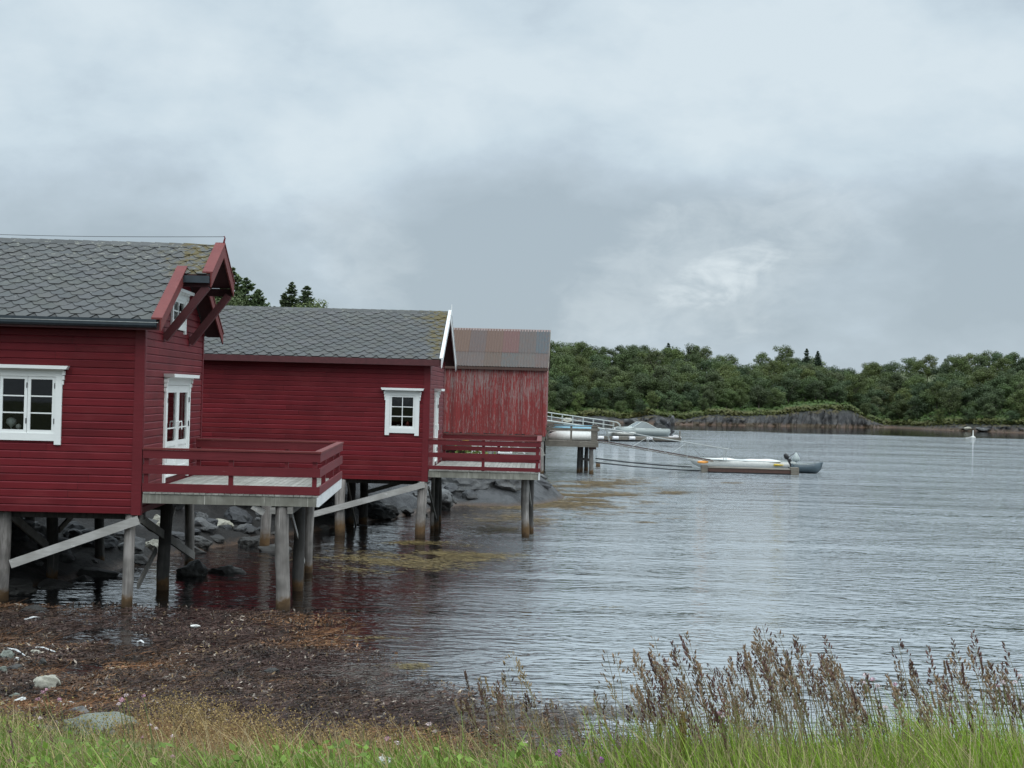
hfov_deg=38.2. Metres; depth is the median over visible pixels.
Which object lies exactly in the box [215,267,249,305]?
spruce tree
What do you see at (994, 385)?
broadleaf tree
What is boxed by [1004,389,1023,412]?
broadleaf tree
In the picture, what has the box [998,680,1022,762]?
wild flower
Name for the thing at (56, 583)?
shore stone
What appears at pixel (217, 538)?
boulder
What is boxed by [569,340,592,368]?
broadleaf tree
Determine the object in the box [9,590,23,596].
shore stone
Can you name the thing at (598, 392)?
broadleaf tree
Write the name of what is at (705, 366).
broadleaf tree
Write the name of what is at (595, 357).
broadleaf tree
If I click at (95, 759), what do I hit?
lawn grass
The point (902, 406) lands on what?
broadleaf tree
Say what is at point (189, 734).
bent grass
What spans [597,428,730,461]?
lattice gangway
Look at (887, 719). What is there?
wild flower
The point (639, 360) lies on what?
broadleaf tree
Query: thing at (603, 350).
broadleaf tree
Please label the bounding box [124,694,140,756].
wild flower
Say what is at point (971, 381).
broadleaf tree
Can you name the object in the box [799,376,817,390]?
broadleaf tree
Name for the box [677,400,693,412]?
broadleaf tree
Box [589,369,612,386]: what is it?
broadleaf tree
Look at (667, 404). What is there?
broadleaf tree
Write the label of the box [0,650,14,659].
boulder
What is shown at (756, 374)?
broadleaf tree
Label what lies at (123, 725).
wild flower
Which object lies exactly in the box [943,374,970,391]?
broadleaf tree
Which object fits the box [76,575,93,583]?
shore stone
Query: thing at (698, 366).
broadleaf tree
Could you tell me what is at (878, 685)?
wild flower
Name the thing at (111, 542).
boulder
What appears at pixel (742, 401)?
broadleaf tree
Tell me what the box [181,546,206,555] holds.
shore stone
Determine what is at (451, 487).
shore stone
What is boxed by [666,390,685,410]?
broadleaf tree
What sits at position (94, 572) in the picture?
shore stone
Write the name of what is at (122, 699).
wild flower
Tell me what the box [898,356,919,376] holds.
broadleaf tree
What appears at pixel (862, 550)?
water
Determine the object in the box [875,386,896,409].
broadleaf tree
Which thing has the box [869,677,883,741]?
wild flower
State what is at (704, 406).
broadleaf tree
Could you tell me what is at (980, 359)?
broadleaf tree
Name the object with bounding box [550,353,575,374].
broadleaf tree
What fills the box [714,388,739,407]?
broadleaf tree
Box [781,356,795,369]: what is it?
broadleaf tree
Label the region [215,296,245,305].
broadleaf tree
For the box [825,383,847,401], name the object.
broadleaf tree
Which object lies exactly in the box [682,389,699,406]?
broadleaf tree
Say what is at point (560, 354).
broadleaf tree
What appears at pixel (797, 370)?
broadleaf tree
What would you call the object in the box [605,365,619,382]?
broadleaf tree
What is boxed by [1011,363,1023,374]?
broadleaf tree
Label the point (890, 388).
broadleaf tree
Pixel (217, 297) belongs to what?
spruce tree
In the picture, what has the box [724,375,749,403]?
broadleaf tree
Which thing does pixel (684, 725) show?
sorrel
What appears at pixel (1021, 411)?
broadleaf tree
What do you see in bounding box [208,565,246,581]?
boulder
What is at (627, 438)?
floating dock
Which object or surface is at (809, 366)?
broadleaf tree
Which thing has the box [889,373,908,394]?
broadleaf tree
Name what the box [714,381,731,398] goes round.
broadleaf tree
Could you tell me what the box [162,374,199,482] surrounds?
door
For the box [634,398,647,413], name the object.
broadleaf tree
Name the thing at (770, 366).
broadleaf tree
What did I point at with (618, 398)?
broadleaf tree
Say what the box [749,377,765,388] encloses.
broadleaf tree
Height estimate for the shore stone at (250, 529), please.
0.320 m
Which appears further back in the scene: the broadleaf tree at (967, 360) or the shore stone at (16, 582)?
the broadleaf tree at (967, 360)
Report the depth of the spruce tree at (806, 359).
283.82 m
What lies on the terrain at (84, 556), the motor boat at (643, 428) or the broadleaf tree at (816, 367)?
the broadleaf tree at (816, 367)
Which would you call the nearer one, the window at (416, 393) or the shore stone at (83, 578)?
the shore stone at (83, 578)
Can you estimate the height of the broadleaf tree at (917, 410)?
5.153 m
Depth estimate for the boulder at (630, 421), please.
227.69 m
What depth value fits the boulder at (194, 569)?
32.83 m
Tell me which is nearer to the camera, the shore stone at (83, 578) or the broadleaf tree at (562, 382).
the shore stone at (83, 578)
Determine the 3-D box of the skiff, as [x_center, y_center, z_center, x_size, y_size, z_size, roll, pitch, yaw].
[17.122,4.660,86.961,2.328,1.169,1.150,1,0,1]
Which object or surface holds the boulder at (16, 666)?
on the terrain at (84, 556)
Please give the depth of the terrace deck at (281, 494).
28.10 m
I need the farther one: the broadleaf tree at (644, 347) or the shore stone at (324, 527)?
the broadleaf tree at (644, 347)
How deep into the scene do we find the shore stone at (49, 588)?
30.16 m
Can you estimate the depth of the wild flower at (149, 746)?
7.25 m
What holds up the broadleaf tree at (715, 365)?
on the terrain at (84, 556)
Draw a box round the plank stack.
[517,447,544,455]
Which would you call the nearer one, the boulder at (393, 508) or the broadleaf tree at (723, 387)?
the boulder at (393, 508)
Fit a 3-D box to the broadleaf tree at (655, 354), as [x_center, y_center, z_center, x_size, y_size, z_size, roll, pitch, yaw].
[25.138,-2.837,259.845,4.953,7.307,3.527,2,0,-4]
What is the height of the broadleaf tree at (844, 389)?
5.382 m
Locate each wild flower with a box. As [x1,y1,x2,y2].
[7,728,22,764]
[35,697,49,744]
[41,689,56,750]
[45,688,59,744]
[57,698,74,747]
[116,704,133,751]
[119,698,138,753]
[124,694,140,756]
[141,694,158,765]
[379,754,390,766]
[426,722,440,762]
[862,673,887,745]
[863,680,882,753]
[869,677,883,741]
[875,683,894,760]
[882,705,892,744]
[996,685,1009,753]
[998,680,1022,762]
[1012,680,1023,745]
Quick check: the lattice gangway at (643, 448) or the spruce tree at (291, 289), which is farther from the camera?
the spruce tree at (291, 289)
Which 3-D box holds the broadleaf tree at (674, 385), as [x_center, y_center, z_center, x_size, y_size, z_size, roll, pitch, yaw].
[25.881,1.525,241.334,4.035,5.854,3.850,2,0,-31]
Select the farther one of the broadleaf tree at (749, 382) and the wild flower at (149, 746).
the broadleaf tree at (749, 382)
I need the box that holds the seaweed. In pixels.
[0,601,779,766]
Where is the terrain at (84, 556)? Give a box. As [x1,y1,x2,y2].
[0,372,1023,756]
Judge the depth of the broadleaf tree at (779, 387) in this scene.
248.41 m
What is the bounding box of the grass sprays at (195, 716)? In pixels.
[85,679,490,766]
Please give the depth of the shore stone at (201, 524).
39.29 m
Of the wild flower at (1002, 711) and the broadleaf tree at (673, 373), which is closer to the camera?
the wild flower at (1002, 711)
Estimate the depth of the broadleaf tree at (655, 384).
238.72 m
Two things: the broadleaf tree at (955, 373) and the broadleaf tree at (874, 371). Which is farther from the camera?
the broadleaf tree at (874, 371)
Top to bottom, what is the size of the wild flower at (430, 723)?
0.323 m
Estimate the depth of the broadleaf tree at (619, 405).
231.91 m
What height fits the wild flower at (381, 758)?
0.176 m
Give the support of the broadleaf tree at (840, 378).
on the terrain at (84, 556)
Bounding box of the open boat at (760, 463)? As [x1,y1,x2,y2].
[687,457,794,467]
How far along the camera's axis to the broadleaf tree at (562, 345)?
268.39 m
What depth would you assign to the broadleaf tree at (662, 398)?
234.47 m
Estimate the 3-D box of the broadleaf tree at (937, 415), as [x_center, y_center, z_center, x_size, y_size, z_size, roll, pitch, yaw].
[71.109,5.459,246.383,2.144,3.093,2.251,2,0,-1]
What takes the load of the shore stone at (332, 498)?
on the terrain at (84, 556)
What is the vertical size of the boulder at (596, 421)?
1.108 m
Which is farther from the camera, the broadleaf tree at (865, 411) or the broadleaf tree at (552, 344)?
the broadleaf tree at (552, 344)
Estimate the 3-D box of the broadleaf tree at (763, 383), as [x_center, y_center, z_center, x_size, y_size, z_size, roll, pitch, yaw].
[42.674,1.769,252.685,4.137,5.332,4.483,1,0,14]
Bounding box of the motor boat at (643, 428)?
[615,414,674,436]
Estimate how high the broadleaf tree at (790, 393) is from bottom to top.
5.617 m
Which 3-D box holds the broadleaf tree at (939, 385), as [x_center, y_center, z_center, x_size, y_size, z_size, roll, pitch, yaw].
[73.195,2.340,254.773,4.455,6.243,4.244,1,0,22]
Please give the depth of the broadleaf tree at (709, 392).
238.69 m
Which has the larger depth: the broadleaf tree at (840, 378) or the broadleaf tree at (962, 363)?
the broadleaf tree at (962, 363)
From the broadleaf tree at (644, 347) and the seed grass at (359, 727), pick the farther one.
the broadleaf tree at (644, 347)
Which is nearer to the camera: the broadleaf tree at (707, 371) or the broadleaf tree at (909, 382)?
the broadleaf tree at (707, 371)
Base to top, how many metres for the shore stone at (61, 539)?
0.568 m
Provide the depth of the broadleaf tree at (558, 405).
229.12 m
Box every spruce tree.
[214,288,238,305]
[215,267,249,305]
[235,277,268,306]
[253,289,270,306]
[273,292,290,306]
[280,282,300,306]
[295,286,319,307]
[663,343,670,356]
[802,348,811,364]
[813,351,821,367]
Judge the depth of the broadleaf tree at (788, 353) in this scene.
292.05 m
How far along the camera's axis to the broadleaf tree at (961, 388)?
249.41 m
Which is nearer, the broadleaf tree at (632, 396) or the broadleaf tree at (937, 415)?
the broadleaf tree at (632, 396)
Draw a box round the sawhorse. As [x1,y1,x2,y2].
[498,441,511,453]
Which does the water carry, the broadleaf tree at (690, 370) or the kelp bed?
the kelp bed
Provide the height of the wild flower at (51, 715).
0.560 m
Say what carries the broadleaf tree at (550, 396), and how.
on the terrain at (84, 556)
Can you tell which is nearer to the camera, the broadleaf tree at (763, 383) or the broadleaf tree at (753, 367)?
the broadleaf tree at (763, 383)
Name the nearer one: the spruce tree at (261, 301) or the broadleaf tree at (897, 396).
the spruce tree at (261, 301)
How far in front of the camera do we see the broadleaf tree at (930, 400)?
253.38 m
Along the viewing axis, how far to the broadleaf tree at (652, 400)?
233.17 m
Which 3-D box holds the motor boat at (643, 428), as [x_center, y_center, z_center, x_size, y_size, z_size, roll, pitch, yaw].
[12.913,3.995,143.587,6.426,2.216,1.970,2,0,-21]
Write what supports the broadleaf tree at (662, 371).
on the terrain at (84, 556)
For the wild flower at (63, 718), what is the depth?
9.38 m
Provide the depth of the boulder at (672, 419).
229.79 m
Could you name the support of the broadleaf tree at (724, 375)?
on the terrain at (84, 556)
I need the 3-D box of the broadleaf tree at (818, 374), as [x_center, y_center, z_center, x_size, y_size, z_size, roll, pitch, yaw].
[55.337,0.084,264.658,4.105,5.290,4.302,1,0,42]
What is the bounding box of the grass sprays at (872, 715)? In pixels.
[668,650,1023,767]
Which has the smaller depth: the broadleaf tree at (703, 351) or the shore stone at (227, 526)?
the shore stone at (227, 526)
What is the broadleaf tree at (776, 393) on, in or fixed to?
on the terrain at (84, 556)
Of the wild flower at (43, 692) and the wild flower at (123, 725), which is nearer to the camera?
the wild flower at (123, 725)
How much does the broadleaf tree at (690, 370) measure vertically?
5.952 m
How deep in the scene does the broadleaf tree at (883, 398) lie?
263.23 m
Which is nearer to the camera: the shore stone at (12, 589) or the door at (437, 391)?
the shore stone at (12, 589)
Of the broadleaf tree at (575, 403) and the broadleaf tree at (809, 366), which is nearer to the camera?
the broadleaf tree at (575, 403)
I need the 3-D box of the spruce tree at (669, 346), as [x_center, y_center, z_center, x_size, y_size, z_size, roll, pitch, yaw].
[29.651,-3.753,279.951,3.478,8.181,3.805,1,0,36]
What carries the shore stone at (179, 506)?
on the terrain at (84, 556)
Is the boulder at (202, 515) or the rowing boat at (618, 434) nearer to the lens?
the boulder at (202, 515)
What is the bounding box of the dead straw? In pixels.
[0,687,1010,767]
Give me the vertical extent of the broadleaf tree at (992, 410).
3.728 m
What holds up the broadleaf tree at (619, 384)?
on the terrain at (84, 556)
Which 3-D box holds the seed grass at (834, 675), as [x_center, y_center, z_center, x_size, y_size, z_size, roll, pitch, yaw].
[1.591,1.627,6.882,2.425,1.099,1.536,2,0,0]
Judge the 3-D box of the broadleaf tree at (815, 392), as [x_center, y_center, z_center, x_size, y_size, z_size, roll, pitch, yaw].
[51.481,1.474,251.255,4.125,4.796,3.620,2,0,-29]
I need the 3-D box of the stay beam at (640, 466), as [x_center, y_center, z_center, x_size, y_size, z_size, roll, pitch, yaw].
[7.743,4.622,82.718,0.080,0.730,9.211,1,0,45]
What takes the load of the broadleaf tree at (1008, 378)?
on the terrain at (84, 556)
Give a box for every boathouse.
[0,236,234,610]
[201,305,456,548]
[443,328,550,475]
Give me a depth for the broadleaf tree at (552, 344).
266.43 m
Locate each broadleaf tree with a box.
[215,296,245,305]
[292,299,328,307]
[548,378,556,398]
[548,390,555,407]
[549,367,557,379]
[549,374,573,401]
[550,340,555,358]
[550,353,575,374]
[553,341,575,352]
[553,385,573,407]
[553,398,566,411]
[554,347,576,357]
[554,351,569,372]
[558,362,581,391]
[564,355,589,376]
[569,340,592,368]
[570,384,588,405]
[571,391,584,409]
[572,375,596,406]
[575,366,597,388]
[579,348,596,359]
[587,386,608,408]
[589,354,610,368]
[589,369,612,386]
[591,377,614,401]
[593,354,610,368]
[593,396,608,408]
[595,346,611,361]
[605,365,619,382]
[605,386,628,408]
[607,348,618,365]
[610,381,627,399]
[611,370,635,390]
[612,348,640,373]
[613,344,632,364]
[614,400,626,411]
[622,363,648,380]
[624,388,642,409]
[628,344,642,358]
[629,373,650,397]
[631,358,644,368]
[631,364,652,380]
[633,372,651,389]
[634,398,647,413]
[635,351,649,366]
[640,344,648,353]
[642,348,666,372]
[645,376,668,395]
[645,390,660,407]
[649,366,669,376]
[651,366,670,386]
[651,390,668,408]
[661,347,684,365]
[662,376,682,400]
[662,399,673,411]
[665,369,685,381]
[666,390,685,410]
[669,358,683,373]
[670,373,689,398]
[674,359,696,372]
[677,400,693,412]
[680,364,702,383]
[681,381,700,400]
[682,352,703,370]
[682,371,697,387]
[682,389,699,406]
[684,343,700,360]
[695,363,703,378]
[697,345,712,362]
[697,372,713,384]
[697,397,709,409]
[700,358,726,373]
[700,381,722,398]
[701,368,718,380]
[701,384,716,406]
[704,369,725,385]
[707,360,733,377]
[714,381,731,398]
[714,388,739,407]
[715,364,736,379]
[716,354,739,365]
[719,369,743,388]
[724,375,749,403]
[731,369,748,379]
[733,388,749,407]
[735,363,751,374]
[737,374,753,394]
[746,363,765,379]
[749,369,768,379]
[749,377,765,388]
[749,387,764,404]
[750,384,770,407]
[751,379,771,399]
[753,351,774,364]
[760,359,784,377]
[765,372,790,397]
[766,387,785,406]
[769,384,786,404]
[772,344,794,365]
[773,377,802,404]
[780,361,797,373]
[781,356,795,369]
[783,367,803,381]
[783,369,800,395]
[793,379,814,401]
[799,368,815,380]
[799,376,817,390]
[802,363,815,370]
[803,380,825,399]
[810,356,826,365]
[810,368,828,378]
[814,370,826,388]
[815,365,832,374]
[816,376,837,398]
[822,371,838,380]
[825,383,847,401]
[826,365,845,375]
[834,373,843,389]
[843,367,858,380]
[843,370,857,380]
[843,387,863,402]
[844,372,867,402]
[852,392,871,411]
[858,362,882,382]
[859,402,871,414]
[861,362,882,376]
[862,382,877,392]
[862,389,876,409]
[867,375,884,391]
[869,387,890,411]
[869,396,884,413]
[870,403,880,415]
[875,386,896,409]
[876,376,888,388]
[878,384,893,404]
[879,360,900,382]
[880,371,899,387]
[886,410,898,420]
[888,398,910,417]
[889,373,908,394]
[892,393,911,411]
[894,387,912,411]
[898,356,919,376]
[902,377,919,395]
[903,410,913,420]
[906,395,930,417]
[908,383,927,401]
[910,359,929,378]
[910,373,929,392]
[914,390,936,412]
[917,354,938,381]
[925,375,949,398]
[925,380,947,409]
[930,364,953,381]
[930,373,945,382]
[932,408,944,420]
[937,388,962,414]
[939,362,950,374]
[939,378,964,405]
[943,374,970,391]
[944,354,956,379]
[946,355,971,377]
[949,385,964,411]
[951,354,971,375]
[952,371,968,390]
[959,401,979,415]
[960,387,979,406]
[962,407,976,420]
[966,352,976,377]
[966,370,986,394]
[970,354,987,375]
[971,365,989,379]
[971,384,993,407]
[973,367,1002,393]
[975,393,998,413]
[976,350,999,368]
[980,403,996,417]
[984,375,1006,392]
[984,388,1005,409]
[987,357,1012,380]
[988,383,1015,406]
[989,352,1013,375]
[997,368,1018,382]
[997,373,1019,393]
[1004,352,1020,368]
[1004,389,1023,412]
[1006,410,1019,420]
[1010,374,1023,391]
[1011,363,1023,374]
[1013,357,1023,369]
[1017,381,1023,396]
[1018,404,1023,417]
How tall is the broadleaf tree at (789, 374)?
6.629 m
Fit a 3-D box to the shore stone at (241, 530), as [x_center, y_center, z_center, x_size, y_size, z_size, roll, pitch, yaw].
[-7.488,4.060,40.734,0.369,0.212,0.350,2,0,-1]
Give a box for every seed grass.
[6,720,444,767]
[454,652,630,767]
[598,623,1023,767]
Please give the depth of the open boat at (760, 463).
87.81 m
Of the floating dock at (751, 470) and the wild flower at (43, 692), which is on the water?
the floating dock at (751, 470)
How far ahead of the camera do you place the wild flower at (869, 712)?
6.60 m
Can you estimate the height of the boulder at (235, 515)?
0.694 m
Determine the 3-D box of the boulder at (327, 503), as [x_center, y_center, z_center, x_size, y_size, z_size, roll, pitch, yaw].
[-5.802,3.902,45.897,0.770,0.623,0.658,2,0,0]
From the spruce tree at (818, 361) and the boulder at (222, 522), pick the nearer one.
the boulder at (222, 522)
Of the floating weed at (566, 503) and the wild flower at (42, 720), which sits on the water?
the floating weed at (566, 503)
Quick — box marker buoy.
[792,453,799,462]
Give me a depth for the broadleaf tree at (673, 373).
250.25 m
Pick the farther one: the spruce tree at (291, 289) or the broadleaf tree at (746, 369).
the broadleaf tree at (746, 369)
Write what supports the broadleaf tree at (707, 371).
on the terrain at (84, 556)
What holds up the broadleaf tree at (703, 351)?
on the terrain at (84, 556)
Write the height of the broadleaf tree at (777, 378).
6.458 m
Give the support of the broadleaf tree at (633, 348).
on the terrain at (84, 556)
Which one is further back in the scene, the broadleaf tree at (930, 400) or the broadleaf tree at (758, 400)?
the broadleaf tree at (930, 400)
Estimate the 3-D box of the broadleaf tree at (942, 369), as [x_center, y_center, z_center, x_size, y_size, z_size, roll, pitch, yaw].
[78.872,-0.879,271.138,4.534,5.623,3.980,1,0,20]
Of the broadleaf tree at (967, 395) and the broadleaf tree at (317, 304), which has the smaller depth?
the broadleaf tree at (317, 304)
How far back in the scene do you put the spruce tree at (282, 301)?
117.79 m
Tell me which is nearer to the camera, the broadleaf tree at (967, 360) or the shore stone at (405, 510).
the shore stone at (405, 510)
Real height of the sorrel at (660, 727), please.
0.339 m
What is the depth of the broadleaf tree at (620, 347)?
270.86 m
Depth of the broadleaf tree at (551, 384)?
234.12 m
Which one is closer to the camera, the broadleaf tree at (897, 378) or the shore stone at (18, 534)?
the shore stone at (18, 534)
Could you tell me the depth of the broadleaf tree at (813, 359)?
290.67 m
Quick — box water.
[0,422,1023,757]
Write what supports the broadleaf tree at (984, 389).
on the terrain at (84, 556)
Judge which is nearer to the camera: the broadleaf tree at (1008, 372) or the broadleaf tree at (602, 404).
the broadleaf tree at (602, 404)
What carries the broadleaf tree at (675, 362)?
on the terrain at (84, 556)
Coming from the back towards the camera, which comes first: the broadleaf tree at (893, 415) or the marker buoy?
the broadleaf tree at (893, 415)
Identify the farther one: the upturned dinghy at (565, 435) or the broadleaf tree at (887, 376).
the broadleaf tree at (887, 376)
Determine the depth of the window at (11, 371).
27.86 m
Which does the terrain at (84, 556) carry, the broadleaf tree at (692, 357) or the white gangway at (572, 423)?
the broadleaf tree at (692, 357)
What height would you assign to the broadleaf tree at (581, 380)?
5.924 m
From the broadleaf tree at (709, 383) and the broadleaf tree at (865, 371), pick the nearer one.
the broadleaf tree at (709, 383)
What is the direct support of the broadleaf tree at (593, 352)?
on the terrain at (84, 556)
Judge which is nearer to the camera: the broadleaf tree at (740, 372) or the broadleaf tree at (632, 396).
the broadleaf tree at (632, 396)
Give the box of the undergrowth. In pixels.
[547,375,1023,425]
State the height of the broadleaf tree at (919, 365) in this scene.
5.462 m
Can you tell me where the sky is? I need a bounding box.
[0,0,1023,373]
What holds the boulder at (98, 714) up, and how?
on the terrain at (84, 556)
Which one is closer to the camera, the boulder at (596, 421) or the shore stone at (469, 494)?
the shore stone at (469, 494)
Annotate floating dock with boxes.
[597,431,680,441]
[701,465,798,474]
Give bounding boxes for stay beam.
[595,457,691,467]
[595,461,700,470]
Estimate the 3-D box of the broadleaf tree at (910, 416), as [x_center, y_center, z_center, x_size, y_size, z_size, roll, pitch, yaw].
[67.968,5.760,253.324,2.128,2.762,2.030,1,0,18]
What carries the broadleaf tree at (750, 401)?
on the terrain at (84, 556)
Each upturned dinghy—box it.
[548,430,590,439]
[549,424,591,432]
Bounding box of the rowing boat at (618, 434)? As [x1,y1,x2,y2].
[608,432,635,435]
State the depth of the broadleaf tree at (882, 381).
273.56 m
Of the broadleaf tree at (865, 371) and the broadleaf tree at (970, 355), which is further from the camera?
the broadleaf tree at (865, 371)
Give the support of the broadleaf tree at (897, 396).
on the terrain at (84, 556)
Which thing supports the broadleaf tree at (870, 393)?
on the terrain at (84, 556)
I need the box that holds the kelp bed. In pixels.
[280,659,724,758]
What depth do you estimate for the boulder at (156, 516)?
37.98 m
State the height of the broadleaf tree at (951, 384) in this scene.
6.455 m
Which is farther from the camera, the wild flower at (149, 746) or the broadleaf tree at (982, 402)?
the broadleaf tree at (982, 402)
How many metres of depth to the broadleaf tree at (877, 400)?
257.52 m
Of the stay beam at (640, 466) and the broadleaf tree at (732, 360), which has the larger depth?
the broadleaf tree at (732, 360)
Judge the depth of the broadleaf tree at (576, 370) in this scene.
240.98 m
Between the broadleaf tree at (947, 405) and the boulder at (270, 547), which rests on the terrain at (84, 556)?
the broadleaf tree at (947, 405)
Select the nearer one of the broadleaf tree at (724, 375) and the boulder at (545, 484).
the boulder at (545, 484)
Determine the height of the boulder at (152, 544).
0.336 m
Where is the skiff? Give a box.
[784,453,822,472]
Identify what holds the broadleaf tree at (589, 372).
on the terrain at (84, 556)
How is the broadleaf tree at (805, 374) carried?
on the terrain at (84, 556)
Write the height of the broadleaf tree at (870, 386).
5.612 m
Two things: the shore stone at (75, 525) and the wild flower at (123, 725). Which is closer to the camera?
the wild flower at (123, 725)
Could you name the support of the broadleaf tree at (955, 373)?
on the terrain at (84, 556)
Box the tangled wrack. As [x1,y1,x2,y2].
[0,598,676,765]
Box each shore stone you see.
[9,578,32,588]
[9,587,17,591]
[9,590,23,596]
[11,519,34,528]
[11,528,28,541]
[17,587,36,597]
[34,535,69,552]
[37,578,77,592]
[37,586,55,594]
[59,552,74,561]
[63,521,85,536]
[66,529,82,538]
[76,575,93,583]
[77,567,118,578]
[118,537,145,553]
[134,553,148,563]
[139,518,159,530]
[172,531,184,540]
[173,504,184,509]
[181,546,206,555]
[194,517,217,532]
[194,528,200,534]
[206,518,217,525]
[218,524,231,529]
[233,528,246,532]
[237,523,251,527]
[244,524,258,533]
[319,524,329,529]
[328,495,334,503]
[397,506,414,514]
[444,483,458,491]
[462,489,477,499]
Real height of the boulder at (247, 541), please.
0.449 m
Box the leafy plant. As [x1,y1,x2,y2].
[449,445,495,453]
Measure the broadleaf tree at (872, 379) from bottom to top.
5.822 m
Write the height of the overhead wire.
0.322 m
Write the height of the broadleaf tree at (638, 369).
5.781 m
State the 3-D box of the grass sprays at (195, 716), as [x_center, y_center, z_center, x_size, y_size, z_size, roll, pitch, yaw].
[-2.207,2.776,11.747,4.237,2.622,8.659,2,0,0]
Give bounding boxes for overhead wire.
[0,234,222,236]
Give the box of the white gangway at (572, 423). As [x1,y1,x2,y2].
[547,412,623,432]
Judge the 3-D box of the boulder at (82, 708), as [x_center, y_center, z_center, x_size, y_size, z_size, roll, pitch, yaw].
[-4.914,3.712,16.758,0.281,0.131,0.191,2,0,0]
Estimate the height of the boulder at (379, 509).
0.699 m
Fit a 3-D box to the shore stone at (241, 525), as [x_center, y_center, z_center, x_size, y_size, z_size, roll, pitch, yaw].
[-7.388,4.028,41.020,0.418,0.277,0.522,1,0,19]
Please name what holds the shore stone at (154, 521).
on the terrain at (84, 556)
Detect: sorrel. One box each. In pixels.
[656,718,662,767]
[678,712,686,766]
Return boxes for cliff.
[547,409,1023,432]
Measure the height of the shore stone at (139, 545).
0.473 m
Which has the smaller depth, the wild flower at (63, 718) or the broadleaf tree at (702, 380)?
the wild flower at (63, 718)
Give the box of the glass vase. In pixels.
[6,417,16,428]
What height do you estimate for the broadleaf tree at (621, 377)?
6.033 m
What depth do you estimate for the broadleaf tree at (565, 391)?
231.73 m
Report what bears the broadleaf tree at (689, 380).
on the terrain at (84, 556)
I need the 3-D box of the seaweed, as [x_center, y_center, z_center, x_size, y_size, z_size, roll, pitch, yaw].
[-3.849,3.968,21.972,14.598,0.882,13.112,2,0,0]
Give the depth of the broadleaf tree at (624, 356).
259.02 m
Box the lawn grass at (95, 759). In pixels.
[0,709,1023,767]
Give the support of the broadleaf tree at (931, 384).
on the terrain at (84, 556)
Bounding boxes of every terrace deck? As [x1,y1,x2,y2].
[142,438,343,614]
[428,433,541,551]
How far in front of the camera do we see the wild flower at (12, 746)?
7.29 m
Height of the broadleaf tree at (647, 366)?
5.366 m
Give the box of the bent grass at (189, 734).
[81,707,475,767]
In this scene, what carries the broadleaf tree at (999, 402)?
on the terrain at (84, 556)
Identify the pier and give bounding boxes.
[545,424,599,473]
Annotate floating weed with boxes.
[256,524,549,574]
[342,634,436,670]
[447,476,740,528]
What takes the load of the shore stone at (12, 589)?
on the terrain at (84, 556)
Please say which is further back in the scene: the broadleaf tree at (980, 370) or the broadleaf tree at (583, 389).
the broadleaf tree at (980, 370)
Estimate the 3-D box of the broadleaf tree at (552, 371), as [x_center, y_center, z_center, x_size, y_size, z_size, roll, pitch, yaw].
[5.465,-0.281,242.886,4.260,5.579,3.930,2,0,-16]
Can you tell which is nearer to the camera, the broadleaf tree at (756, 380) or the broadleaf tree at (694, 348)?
the broadleaf tree at (756, 380)
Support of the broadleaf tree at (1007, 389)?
on the terrain at (84, 556)
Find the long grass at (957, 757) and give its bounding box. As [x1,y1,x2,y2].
[536,674,1023,767]
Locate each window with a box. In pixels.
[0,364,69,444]
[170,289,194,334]
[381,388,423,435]
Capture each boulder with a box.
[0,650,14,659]
[0,666,6,672]
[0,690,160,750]
[7,664,22,670]
[19,604,45,612]
[33,675,60,689]
[39,658,46,665]
[64,711,138,734]
[69,706,89,714]
[80,529,118,548]
[110,530,136,540]
[145,539,158,549]
[153,514,159,525]
[176,559,207,588]
[194,535,212,548]
[196,512,207,518]
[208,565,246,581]
[209,534,224,543]
[217,518,233,527]
[224,506,252,524]
[237,537,258,549]
[258,544,291,555]
[263,667,279,675]
[315,500,334,517]
[357,500,395,518]
[384,503,399,515]
[412,485,454,508]
[442,461,495,492]
[493,479,520,491]
[537,479,551,487]
[581,418,609,422]
[623,418,637,423]
[670,415,674,424]
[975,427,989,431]
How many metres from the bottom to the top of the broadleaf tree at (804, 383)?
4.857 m
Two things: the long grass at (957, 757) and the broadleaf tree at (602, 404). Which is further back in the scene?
the broadleaf tree at (602, 404)
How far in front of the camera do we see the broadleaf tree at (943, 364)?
275.50 m
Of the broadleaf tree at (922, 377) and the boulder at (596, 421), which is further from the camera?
the broadleaf tree at (922, 377)
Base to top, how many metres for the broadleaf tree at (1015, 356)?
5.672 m
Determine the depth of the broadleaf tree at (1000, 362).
266.24 m
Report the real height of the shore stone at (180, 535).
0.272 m
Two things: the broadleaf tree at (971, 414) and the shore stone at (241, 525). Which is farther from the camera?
the broadleaf tree at (971, 414)
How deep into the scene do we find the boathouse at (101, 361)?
28.10 m
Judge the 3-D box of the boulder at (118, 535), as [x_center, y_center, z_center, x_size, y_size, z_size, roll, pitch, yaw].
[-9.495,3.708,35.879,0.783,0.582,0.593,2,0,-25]
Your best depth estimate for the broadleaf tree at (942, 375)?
266.14 m
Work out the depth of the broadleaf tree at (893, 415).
257.41 m
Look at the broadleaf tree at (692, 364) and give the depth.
256.27 m
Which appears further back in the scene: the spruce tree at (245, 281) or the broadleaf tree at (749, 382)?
the broadleaf tree at (749, 382)
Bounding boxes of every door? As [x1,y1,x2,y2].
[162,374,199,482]
[433,389,444,464]
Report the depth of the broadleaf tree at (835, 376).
258.84 m

